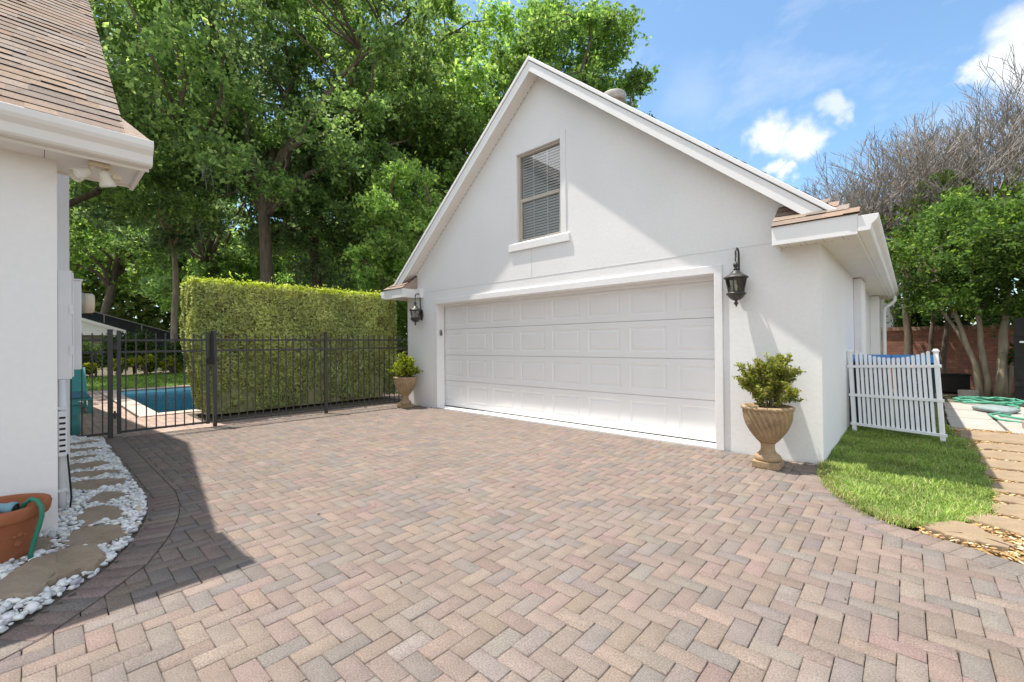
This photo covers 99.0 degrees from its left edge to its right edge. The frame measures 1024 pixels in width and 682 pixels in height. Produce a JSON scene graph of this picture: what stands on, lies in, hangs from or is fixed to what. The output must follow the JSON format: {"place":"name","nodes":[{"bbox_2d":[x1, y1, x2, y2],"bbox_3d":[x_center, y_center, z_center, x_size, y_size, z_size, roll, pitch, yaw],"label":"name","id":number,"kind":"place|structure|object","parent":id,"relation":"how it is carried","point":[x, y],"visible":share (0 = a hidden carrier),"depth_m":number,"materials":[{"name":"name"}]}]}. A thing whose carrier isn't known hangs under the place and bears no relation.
{"place":"outdoors","nodes":[
{"label":"outdoors","id":0,"kind":"place"},
{"bbox_2d":[86,372,189,390],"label":"lawn","id":1,"kind":"structure","parent":0,"point":[137,384],"depth_m":16.12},
{"bbox_2d":[83,353,96,376],"bbox_3d":[-19.699,1.081,18.453,0.080,1.050,3.180,-1,0,42],"label":"garden fence","id":2,"kind":"object","parent":1,"relation":"on","point":[89,357],"visible":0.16,"depth_m":19.56,"materials":[{"name":"black metal"}]},
{"bbox_2d":[83,362,101,377],"bbox_3d":[-18.741,1.268,19.042,1.148,0.747,1.071,-1,0,13],"label":"croton","id":3,"kind":"object","parent":1,"relation":"on","point":[87,365],"visible":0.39,"depth_m":19.04,"materials":[{"name":"green plant"}]},
{"bbox_2d":[106,356,130,374],"bbox_3d":[-17.893,1.176,19.919,1.511,0.919,0.902,-1,0,42],"label":"croton","id":4,"kind":"object","parent":1,"relation":"on","point":[122,364],"visible":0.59,"depth_m":19.72,"materials":[{"name":"green plant"}]},
{"bbox_2d":[127,353,162,374],"bbox_3d":[-17.181,1.103,20.439,1.214,1.090,1.302,-1,0,-3],"label":"croton","id":5,"kind":"object","parent":1,"relation":"on","point":[150,363],"visible":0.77,"depth_m":20.41,"materials":[{"name":"green plant"}]},
{"bbox_2d":[158,355,185,373],"bbox_3d":[-16.549,1.159,21.173,1.238,0.938,0.946,-1,0,-4],"label":"croton","id":6,"kind":"object","parent":1,"relation":"on","point":[170,364],"visible":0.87,"depth_m":21.04,"materials":[{"name":"green plant"}]},
{"bbox_2d":[77,381,401,437],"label":"pool deck","id":7,"kind":"structure","parent":0,"point":[97,416],"depth_m":7.77,"materials":[{"name":"concrete"}]},
{"bbox_2d":[70,401,80,435],"bbox_3d":[-6.620,1.156,6.450,0.396,0.497,0.396,-1,0,42],"label":"teal drum","id":8,"kind":"object","parent":7,"relation":"on","point":[76,419],"visible":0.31,"depth_m":6.46,"materials":[{"name":"plastic"}]},
{"bbox_2d":[72,367,91,412],"bbox_3d":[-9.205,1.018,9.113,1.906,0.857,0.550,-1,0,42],"label":"adirondack chair","id":9,"kind":"object","parent":7,"relation":"on","point":[76,387],"visible":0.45,"depth_m":9.52,"materials":[{"name":"teal plastic"}]},
{"bbox_2d":[100,385,200,417],"bbox_3d":[-7.876,1.457,12.301,7.190,0.052,4.890,-1,0,42],"label":"pool coping","id":10,"kind":"object","parent":7,"relation":"on","point":[131,408],"visible":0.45,"depth_m":9.29,"materials":[{"name":"stone"}]},
{"bbox_2d":[121,387,195,412],"bbox_3d":[-7.869,2.203,12.296,6.550,1.500,4.250,-1,0,42],"label":"pool basin","id":11,"kind":"object","parent":7,"relation":"in","point":[132,392],"depth_m":13.77,"materials":[{"name":"liquid"}]},
{"bbox_2d":[123,390,195,412],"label":"pool water","id":12,"kind":"structure","parent":11,"relation":"in","point":[143,395],"depth_m":11.72,"materials":[{"name":"liquid"}]},
{"bbox_2d":[386,335,407,361],"bbox_3d":[-2.866,0.607,12.112,1.131,1.653,1.216,-1,0,42],"label":"azalea","id":13,"kind":"object","parent":7,"relation":"on","point":[405,349],"visible":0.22,"depth_m":11.80,"materials":[{"name":"green plant"}]},
{"bbox_2d":[0,403,1023,681],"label":"driveway","id":14,"kind":"structure","parent":0,"point":[542,553],"depth_m":2.45,"materials":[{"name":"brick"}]},
{"bbox_2d":[212,331,405,426],"bbox_3d":[-3.606,0.616,8.361,3.557,1.582,0.063,0,-1,-44],"label":"metal fence","id":15,"kind":"object","parent":14,"relation":"on","point":[214,373],"visible":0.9,"depth_m":8.14,"materials":[{"name":"metal"}]},
{"bbox_2d":[393,376,416,407],"bbox_3d":[-2.218,1.062,9.094,0.492,0.634,0.492,-1,0,42],"label":"urn planter","id":16,"kind":"object","parent":14,"relation":"on","point":[405,387],"visible":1,"depth_m":8.97,"materials":[{"name":"stone"}]},
{"bbox_2d":[387,351,422,377],"bbox_3d":[-2.243,0.517,9.098,0.627,0.630,0.668,-1,0,42],"label":"potted shrub","id":17,"kind":"object","parent":16,"relation":"in","point":[403,366],"visible":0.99,"depth_m":9.01,"materials":[{"name":"green plant"}]},
{"bbox_2d":[741,403,794,470],"bbox_3d":[2.654,0.986,4.539,0.492,0.634,0.492,-1,0,42],"label":"urn planter","id":18,"kind":"object","parent":14,"relation":"on","point":[768,427],"visible":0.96,"depth_m":4.42,"materials":[{"name":"stone"}]},
{"bbox_2d":[732,351,806,407],"bbox_3d":[2.683,0.431,4.537,0.608,0.650,0.605,-1,0,42],"label":"potted shrub","id":19,"kind":"object","parent":18,"relation":"in","point":[773,378],"visible":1,"depth_m":4.46,"materials":[{"name":"green plant"}]},
{"bbox_2d":[69,0,1023,333],"label":"sky","id":20,"kind":"structure","parent":0,"point":[771,85],"materials":[{"name":"blue"}]},
{"bbox_2d":[86,357,1020,424],"bbox_3d":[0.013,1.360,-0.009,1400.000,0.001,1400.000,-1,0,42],"label":"ground","id":21,"kind":"structure","parent":0,"point":[947,396],"depth_m":11.91,"materials":[{"name":"soil"}]},
{"bbox_2d":[0,440,153,635],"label":"gravel bed","id":22,"kind":"object","parent":21,"relation":"on","point":[27,617],"visible":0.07,"depth_m":2.34,"materials":[{"name":"gravel"}]},
{"bbox_2d":[0,435,147,632],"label":"white pebbles","id":23,"kind":"object","parent":22,"relation":"on","point":[135,509],"visible":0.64,"depth_m":3.10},
{"bbox_2d":[10,536,52,563],"bbox_3d":[-2.929,1.261,2.559,0.409,0.071,0.381,-1,0,42],"label":"flagstone","id":24,"kind":"object","parent":23,"relation":"on","point":[43,542],"visible":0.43,"depth_m":2.66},
{"bbox_2d":[0,493,51,563],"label":"terracotta pot","id":25,"kind":"object","parent":24,"relation":"on","point":[17,528],"visible":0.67,"depth_m":2.45,"materials":[{"name":"ceramic"}]},
{"bbox_2d":[19,497,44,561],"bbox_3d":[-2.895,1.072,2.474,0.339,0.370,0.339,-1,0,42],"label":"garden hose","id":26,"kind":"object","parent":25,"relation":"in","point":[39,503],"visible":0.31,"depth_m":2.48,"materials":[{"name":"rubber"}]},
{"bbox_2d":[0,502,19,512],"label":"spray nozzle","id":27,"kind":"object","parent":26,"relation":"attached to","point":[8,507],"visible":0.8,"depth_m":2.42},
{"bbox_2d":[0,544,106,605],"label":"flagstone","id":28,"kind":"object","parent":23,"relation":"on","point":[35,577],"visible":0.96,"depth_m":2.40,"materials":[{"name":"stone"}]},
{"bbox_2d":[70,454,96,460],"bbox_3d":[-4.770,1.315,4.814,0.203,0.104,0.590,-1,0,-7],"label":"flagstone","id":29,"kind":"object","parent":23,"relation":"on","point":[80,457],"visible":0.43,"depth_m":4.85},
{"bbox_2d":[70,447,99,452],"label":"flagstone","id":30,"kind":"object","parent":23,"relation":"on","point":[80,449],"visible":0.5,"depth_m":5.23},
{"bbox_2d":[70,461,109,470],"bbox_3d":[-4.388,1.316,4.489,0.299,0.117,0.616,-1,0,1],"label":"flagstone","id":31,"kind":"object","parent":23,"relation":"on","point":[90,465],"visible":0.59,"depth_m":4.54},
{"bbox_2d":[63,524,126,547],"bbox_3d":[-2.746,1.307,2.884,0.404,0.108,0.308,-1,0,42],"label":"flagstone","id":32,"kind":"object","parent":23,"relation":"on","point":[100,534],"visible":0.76,"depth_m":2.88,"materials":[{"name":"stone"}]},
{"bbox_2d":[71,469,119,477],"bbox_3d":[-4.078,1.317,4.202,0.289,0.127,0.643,-1,0,-8],"label":"flagstone","id":33,"kind":"object","parent":23,"relation":"on","point":[91,474],"visible":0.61,"depth_m":4.23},
{"bbox_2d":[71,478,125,492],"bbox_3d":[-3.736,1.310,3.906,0.339,0.126,0.632,-1,0,-2],"label":"flagstone","id":34,"kind":"object","parent":23,"relation":"on","point":[89,484],"visible":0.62,"depth_m":3.93,"materials":[{"name":"stone"}]},
{"bbox_2d":[74,505,127,526],"bbox_3d":[-3.019,1.299,3.213,0.456,0.105,0.302,-1,0,42],"label":"flagstone","id":35,"kind":"object","parent":23,"relation":"on","point":[89,515],"visible":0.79,"depth_m":3.22,"materials":[{"name":"stone"}]},
{"bbox_2d":[87,491,129,503],"bbox_3d":[-3.316,1.306,3.601,0.249,0.104,0.430,0,0,-28],"label":"flagstone","id":36,"kind":"object","parent":23,"relation":"on","point":[103,497],"visible":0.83,"depth_m":3.60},
{"bbox_2d":[0,0,153,532],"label":"house","id":37,"kind":"structure","parent":21,"relation":"on","point":[60,116],"depth_m":2.81,"materials":[{"name":"paint"}]},
{"bbox_2d":[57,379,67,510],"bbox_3d":[-3.444,0.820,3.351,0.444,1.069,0.066,-1,0,42],"label":"conduit run","id":38,"kind":"object","parent":37,"relation":"attached to","point":[62,460],"visible":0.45,"depth_m":3.20,"materials":[{"name":"plastic"}]},
{"bbox_2d":[57,269,73,379],"bbox_3d":[-3.463,-0.118,3.381,0.488,0.806,0.085,-1,0,42],"label":"electrical cabinet","id":39,"kind":"object","parent":37,"relation":"attached to","point":[65,324],"visible":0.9,"depth_m":3.22,"materials":[{"name":"metal"}]},
{"bbox_2d":[58,411,72,507],"bbox_3d":[-3.275,0.926,3.205,0.142,0.829,0.075,-1,0,42],"label":"cable box","id":40,"kind":"object","parent":37,"relation":"attached to","point":[62,433],"visible":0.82,"depth_m":3.15,"materials":[{"name":"plastic"}]},
{"bbox_2d":[74,279,94,369],"bbox_3d":[-3.736,-0.138,3.794,0.390,0.755,0.156,-1,0,42],"label":"meter box","id":41,"kind":"object","parent":37,"relation":"attached to","point":[84,302],"visible":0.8,"depth_m":3.65,"materials":[{"name":"grey metal"}]},
{"bbox_2d":[67,160,120,186],"bbox_3d":[-2.777,-1.109,2.911,0.121,0.151,0.258,-1,0,42],"label":"flood light","id":42,"kind":"object","parent":37,"relation":"attached to","point":[81,174],"visible":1,"depth_m":2.90,"materials":[{"name":"beige plastic"}]},
{"bbox_2d":[0,436,178,660],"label":"driveway edging","id":43,"kind":"object","parent":21,"relation":"on","point":[164,504],"visible":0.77,"depth_m":2.69,"materials":[{"name":"brick"}]},
{"bbox_2d":[1,450,179,659],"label":"edging joint sand","id":44,"kind":"structure","parent":43,"relation":"on","point":[131,575],"depth_m":2.62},
{"bbox_2d":[70,329,112,438],"bbox_3d":[-5.891,0.624,6.106,0.071,1.582,0.478,-1,0,42],"label":"metal fence","id":45,"kind":"object","parent":43,"relation":"on","point":[109,352],"visible":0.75,"depth_m":6.20,"materials":[{"name":"metal"}]},
{"bbox_2d":[111,331,214,433],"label":"metal gate","id":46,"kind":"structure","parent":45,"relation":"attached to","point":[209,350],"depth_m":6.68,"materials":[{"name":"metal"}]},
{"bbox_2d":[81,316,126,365],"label":"house","id":47,"kind":"structure","parent":21,"relation":"on","point":[96,328],"depth_m":30.35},
{"bbox_2d":[82,337,126,371],"bbox_3d":[-19.712,0.646,20.267,3.318,2.015,2.956,-1,0,31],"label":"dark shrub","id":48,"kind":"object","parent":21,"relation":"on","point":[86,347],"visible":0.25,"depth_m":20.06,"materials":[{"name":"green plant"}]},
{"bbox_2d":[97,326,162,374],"bbox_3d":[-18.562,0.467,21.353,2.811,2.358,2.734,0,0,-24],"label":"dark shrub","id":49,"kind":"object","parent":21,"relation":"on","point":[130,345],"visible":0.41,"depth_m":21.05,"materials":[{"name":"green plant"}]},
{"bbox_2d":[81,311,180,361],"bbox_3d":[-33.420,-0.585,38.618,8.585,4.900,9.070,-1,0,42],"label":"pool cage","id":50,"kind":"object","parent":21,"relation":"on","point":[129,326],"visible":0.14,"depth_m":35.32,"materials":[{"name":"grey metal"}]},
{"bbox_2d":[69,0,225,234],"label":"oak tree","id":51,"kind":"object","parent":21,"relation":"on","point":[118,197],"visible":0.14,"depth_m":16.33,"materials":[{"name":"green plant"}]},
{"bbox_2d":[69,177,235,314],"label":"oak tree","id":52,"kind":"object","parent":21,"relation":"on","point":[114,272],"visible":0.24,"depth_m":41.89,"materials":[{"name":"green plant"}]},
{"bbox_2d":[69,5,264,372],"bbox_3d":[-17.839,-7.085,22.662,10.168,17.629,10.479,-1,0,12],"label":"oak tree","id":53,"kind":"object","parent":21,"relation":"on","point":[175,241],"visible":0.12,"depth_m":22.35,"materials":[{"name":"green plant"}]},
{"bbox_2d":[153,336,186,373],"bbox_3d":[-16.933,0.639,22.590,3.152,2.028,2.770,-1,0,42],"label":"dark shrub","id":54,"kind":"object","parent":21,"relation":"on","point":[180,354],"visible":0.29,"depth_m":21.87,"materials":[{"name":"green plant"}]},
{"bbox_2d":[74,85,298,306],"bbox_3d":[-24.346,-9.739,35.941,15.711,23.248,16.359,-1,0,42],"label":"oak tree","id":55,"kind":"object","parent":21,"relation":"on","point":[237,251],"visible":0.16,"depth_m":34.60,"materials":[{"name":"green plant"}]},
{"bbox_2d":[139,231,301,317],"bbox_3d":[-26.084,-3.934,40.606,12.643,11.773,11.533,0,0,-33],"label":"oak tree","id":56,"kind":"object","parent":21,"relation":"on","point":[165,301],"visible":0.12,"depth_m":37.91,"materials":[{"name":"green plant"}]},
{"bbox_2d":[69,192,407,339],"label":"distant wood","id":57,"kind":"object","parent":21,"relation":"on","point":[131,307],"depth_m":53.67,"materials":[{"name":"plant"}]},
{"bbox_2d":[92,0,453,284],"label":"oak tree","id":58,"kind":"object","parent":21,"relation":"on","point":[210,147],"visible":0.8,"depth_m":17.19,"materials":[{"name":"green plant"}]},
{"bbox_2d":[175,0,412,288],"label":"oak tree","id":59,"kind":"object","parent":21,"relation":"on","point":[259,58],"visible":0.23,"depth_m":21.55,"materials":[{"name":"green plant"}]},
{"bbox_2d":[188,397,401,421],"bbox_3d":[-4.416,1.397,9.380,1.500,0.001,3.900,-1,0,42],"label":"hedge bed","id":60,"kind":"object","parent":21,"relation":"on","point":[268,411],"visible":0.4,"depth_m":8.90,"materials":[{"name":"soil"}]},
{"bbox_2d":[178,271,397,414],"bbox_3d":[-4.538,0.024,9.439,1.156,2.658,4.221,-1,0,42],"label":"clipped hedge","id":61,"kind":"object","parent":60,"relation":"on","point":[226,307],"visible":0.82,"depth_m":8.77,"materials":[{"name":"green plant"}]},
{"bbox_2d":[257,119,381,291],"bbox_3d":[-13.649,-9.707,38.124,15.545,23.076,15.056,-1,0,42],"label":"oak tree","id":62,"kind":"object","parent":21,"relation":"on","point":[351,286],"visible":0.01,"depth_m":34.82,"materials":[{"name":"green plant"}]},
{"bbox_2d":[280,28,491,285],"bbox_3d":[-5.508,-6.133,22.122,10.174,15.547,10.890,-1,0,42],"label":"oak tree","id":63,"kind":"object","parent":21,"relation":"on","point":[452,128],"visible":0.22,"depth_m":19.87,"materials":[{"name":"green plant"}]},
{"bbox_2d":[339,151,447,310],"bbox_3d":[-4.026,-2.846,17.078,5.496,8.808,5.768,-1,0,42],"label":"oak tree","id":64,"kind":"object","parent":21,"relation":"on","point":[393,233],"visible":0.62,"depth_m":16.16,"materials":[{"name":"green plant"}]},
{"bbox_2d":[391,300,407,337],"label":"tree","id":65,"kind":"object","parent":21,"relation":"on","point":[402,318],"visible":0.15,"depth_m":15.24,"materials":[{"name":"green plant"}]},
{"bbox_2d":[317,20,488,243],"bbox_3d":[-5.942,-9.837,30.039,12.185,23.020,14.010,-1,0,42],"label":"oak tree","id":66,"kind":"object","parent":21,"relation":"on","point":[448,25],"depth_m":26.97,"materials":[{"name":"green plant"}]},
{"bbox_2d":[358,0,561,240],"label":"oak tree","id":67,"kind":"object","parent":21,"relation":"on","point":[468,77],"visible":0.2,"depth_m":20.79,"materials":[{"name":"green plant"}]},
{"bbox_2d":[463,0,660,130],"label":"oak tree","id":68,"kind":"object","parent":21,"relation":"on","point":[549,23],"visible":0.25,"depth_m":22.81,"materials":[{"name":"green plant"}]},
{"bbox_2d":[380,56,898,463],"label":"garage","id":69,"kind":"structure","parent":21,"relation":"on","point":[570,262],"depth_m":6.29,"materials":[{"name":"paint"}]},
{"bbox_2d":[409,293,422,325],"bbox_3d":[-2.013,-0.662,9.170,0.264,0.688,0.301,-1,0,42],"label":"wall lantern","id":70,"kind":"object","parent":69,"relation":"attached to","point":[415,308],"depth_m":9.13,"materials":[{"name":"metal"}]},
{"bbox_2d":[518,140,560,241],"bbox_3d":[0.472,-2.412,7.197,0.910,1.505,0.077,-1,0,42],"label":"window","id":71,"kind":"structure","parent":69,"relation":"in","point":[521,201],"depth_m":7.24,"materials":[{"name":"white glass"}]},
{"bbox_2d":[444,280,715,441],"bbox_3d":[0.626,0.262,7.295,5.575,2.100,0.050,-1,0,42],"label":"garage door","id":72,"kind":"structure","parent":69,"relation":"in","point":[642,359],"depth_m":6.66,"materials":[{"name":"metal"}]},
{"bbox_2d":[723,247,748,306],"bbox_3d":[2.563,-0.733,4.995,0.264,0.688,0.301,-1,0,42],"label":"wall lantern","id":73,"kind":"object","parent":69,"relation":"attached to","point":[737,293],"depth_m":4.96,"materials":[{"name":"metal"}]},
{"bbox_2d":[881,299,901,330],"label":"house","id":74,"kind":"structure","parent":21,"relation":"on","point":[889,318],"depth_m":15.56,"materials":[{"name":"paint"}]},
{"bbox_2d":[825,171,988,306],"bbox_3d":[15.425,-2.764,18.511,10.151,8.264,8.307,-1,0,6],"label":"bare tree","id":75,"kind":"object","parent":21,"relation":"on","point":[889,224],"visible":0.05,"depth_m":16.20,"materials":[{"name":"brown wood"}]},
{"bbox_2d":[815,400,1002,527],"bbox_3d":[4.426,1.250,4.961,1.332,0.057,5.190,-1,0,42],"label":"grass","id":76,"kind":"structure","parent":21,"relation":"on","point":[925,461],"depth_m":4.20,"materials":[{"name":"plant"}]},
{"bbox_2d":[853,354,891,428],"bbox_3d":[5.352,0.747,6.513,0.470,1.085,0.645,-1,0,42],"label":"recycling bin","id":77,"kind":"object","parent":76,"relation":"on","point":[855,381],"visible":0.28,"depth_m":6.34,"materials":[{"name":"plastic"}]},
{"bbox_2d":[819,459,945,527],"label":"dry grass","id":78,"kind":"structure","parent":76,"relation":"on","point":[853,500],"depth_m":3.44,"materials":[{"name":"plant"}]},
{"bbox_2d":[847,349,946,441],"bbox_3d":[5.137,0.707,5.885,0.162,1.206,1.044,0,0,-37],"label":"picket panel","id":79,"kind":"object","parent":76,"relation":"on","point":[939,400],"visible":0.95,"depth_m":5.84,"materials":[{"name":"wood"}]},
{"bbox_2d":[892,355,935,431],"bbox_3d":[5.730,0.741,6.222,0.470,1.085,0.645,-1,0,42],"label":"recycling bin","id":80,"kind":"object","parent":76,"relation":"on","point":[932,370],"visible":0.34,"depth_m":6.03,"materials":[{"name":"plastic"}]},
{"bbox_2d":[800,462,1023,578],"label":"driveway kerb","id":81,"kind":"structure","parent":21,"relation":"on","point":[811,480],"depth_m":2.96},
{"bbox_2d":[801,91,1023,326],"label":"bare tree","id":82,"kind":"object","parent":21,"relation":"on","point":[913,200],"visible":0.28,"depth_m":13.50,"materials":[{"name":"brown wood"}]},
{"bbox_2d":[838,44,1023,324],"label":"bare tree","id":83,"kind":"object","parent":21,"relation":"on","point":[944,176],"visible":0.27,"depth_m":13.38,"materials":[{"name":"brown wood"}]},
{"bbox_2d":[886,293,997,326],"bbox_3d":[12.980,-0.224,13.146,2.674,3.019,2.626,-1,0,42],"label":"garden shrub","id":84,"kind":"object","parent":21,"relation":"on","point":[915,319],"visible":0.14,"depth_m":13.13,"materials":[{"name":"green plant"}]},
{"bbox_2d":[881,324,1014,392],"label":"brick wall","id":85,"kind":"structure","parent":21,"relation":"on","point":[957,360],"depth_m":11.53,"materials":[{"name":"brick"}]},
{"bbox_2d":[935,373,970,392],"bbox_3d":[11.125,1.052,11.105,0.720,0.460,0.540,-1,0,42],"label":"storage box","id":86,"kind":"object","parent":21,"relation":"on","point":[953,382],"visible":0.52,"depth_m":10.88,"materials":[{"name":"plastic"}]},
{"bbox_2d":[882,182,1023,397],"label":"forked tree","id":87,"kind":"object","parent":21,"relation":"on","point":[1001,237],"visible":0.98,"depth_m":9.67,"materials":[{"name":"green plant"}]},
{"bbox_2d":[890,190,1023,392],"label":"forked tree","id":88,"kind":"object","parent":21,"relation":"on","point":[908,342],"visible":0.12,"depth_m":11.60,"materials":[{"name":"green plant"}]},
{"bbox_2d":[943,402,986,412],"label":"concrete slab","id":89,"kind":"structure","parent":21,"relation":"on","point":[960,406],"depth_m":8.39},
{"bbox_2d":[957,390,978,396],"bbox_3d":[10.389,1.204,9.947,0.347,0.176,0.314,-1,0,42],"label":"garden stone","id":90,"kind":"object","parent":21,"relation":"on","point":[975,393],"visible":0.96,"depth_m":9.88,"materials":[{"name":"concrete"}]},
{"bbox_2d":[944,409,992,419],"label":"concrete slab","id":91,"kind":"structure","parent":21,"relation":"on","point":[974,414],"depth_m":7.42,"materials":[{"name":"concrete"}]},
{"bbox_2d":[946,417,1005,431],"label":"concrete slab","id":92,"kind":"structure","parent":21,"relation":"on","point":[972,423],"depth_m":6.55,"materials":[{"name":"concrete"}]},
{"bbox_2d":[998,343,1013,365],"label":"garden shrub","id":93,"kind":"object","parent":21,"relation":"on","point":[1011,354],"visible":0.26,"depth_m":9.61,"materials":[{"name":"green plant"}]},
{"bbox_2d":[990,413,1023,422],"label":"concrete slab","id":94,"kind":"structure","parent":21,"relation":"on","point":[1014,415],"depth_m":7.14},
{"bbox_2d":[952,396,1023,422],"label":"garden hose","id":95,"kind":"object","parent":94,"relation":"on","point":[1013,402],"visible":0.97,"depth_m":8.37,"materials":[{"name":"rubber"}]},
{"bbox_2d":[972,404,1020,413],"bbox_3d":[8.460,1.184,7.661,0.516,0.104,0.680,-1,0,14],"label":"folded bag","id":96,"kind":"object","parent":94,"relation":"on","point":[989,408],"visible":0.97,"depth_m":7.50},
{"bbox_2d":[1013,318,1023,399],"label":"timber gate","id":97,"kind":"structure","parent":21,"relation":"on","point":[1018,325],"depth_m":8.74,"materials":[{"name":"wood"}]},
{"bbox_2d":[916,425,1023,564],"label":"mulch path","id":98,"kind":"structure","parent":0,"point":[985,550],"depth_m":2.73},
{"bbox_2d":[923,520,1015,552],"bbox_3d":[3.010,1.284,2.898,0.414,0.070,0.374,-1,0,42],"label":"stepping stone","id":99,"kind":"object","parent":98,"relation":"on","point":[962,532],"visible":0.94,"depth_m":2.84,"materials":[{"name":"stone"}]},
{"bbox_2d":[959,430,1023,444],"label":"stepping stone","id":100,"kind":"object","parent":98,"relation":"on","point":[1015,439],"visible":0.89,"depth_m":5.63,"materials":[{"name":"stone"}]},
{"bbox_2d":[965,513,1023,538],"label":"stepping stone","id":101,"kind":"object","parent":98,"relation":"on","point":[1009,525],"visible":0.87,"depth_m":3.01,"materials":[{"name":"stone"}]},
{"bbox_2d":[975,443,1023,452],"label":"stepping stone","id":102,"kind":"object","parent":98,"relation":"on","point":[1005,447],"visible":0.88,"depth_m":5.10,"materials":[{"name":"stone"}]},
{"bbox_2d":[979,450,1023,461],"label":"stepping stone","id":103,"kind":"object","parent":98,"relation":"on","point":[1006,455],"visible":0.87,"depth_m":4.75,"materials":[{"name":"stone"}]},
{"bbox_2d":[980,459,1023,471],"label":"stepping stone","id":104,"kind":"object","parent":98,"relation":"on","point":[1006,465],"visible":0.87,"depth_m":4.40,"materials":[{"name":"stone"}]},
{"bbox_2d":[983,468,1023,482],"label":"stepping stone","id":105,"kind":"object","parent":98,"relation":"on","point":[1013,476],"visible":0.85,"depth_m":4.05,"materials":[{"name":"stone"}]},
{"bbox_2d":[990,482,1023,496],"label":"stepping stone","id":106,"kind":"object","parent":98,"relation":"on","point":[1013,488],"visible":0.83,"depth_m":3.70,"materials":[{"name":"stone"}]},
{"bbox_2d":[991,504,1023,519],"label":"stepping stone","id":107,"kind":"object","parent":98,"relation":"on","point":[1015,511],"visible":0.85,"depth_m":3.22,"materials":[{"name":"stone"}]},
{"bbox_2d":[994,495,1023,504],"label":"stepping stone","id":108,"kind":"object","parent":98,"relation":"on","point":[1009,499],"visible":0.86,"depth_m":3.44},
{"label":"side bed","id":109,"kind":"structure","parent":0,"visible":0},
{"bbox_2d":[998,421,1023,434],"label":"concrete slab","id":110,"kind":"structure","parent":109,"relation":"on","point":[1015,427],"depth_m":6.33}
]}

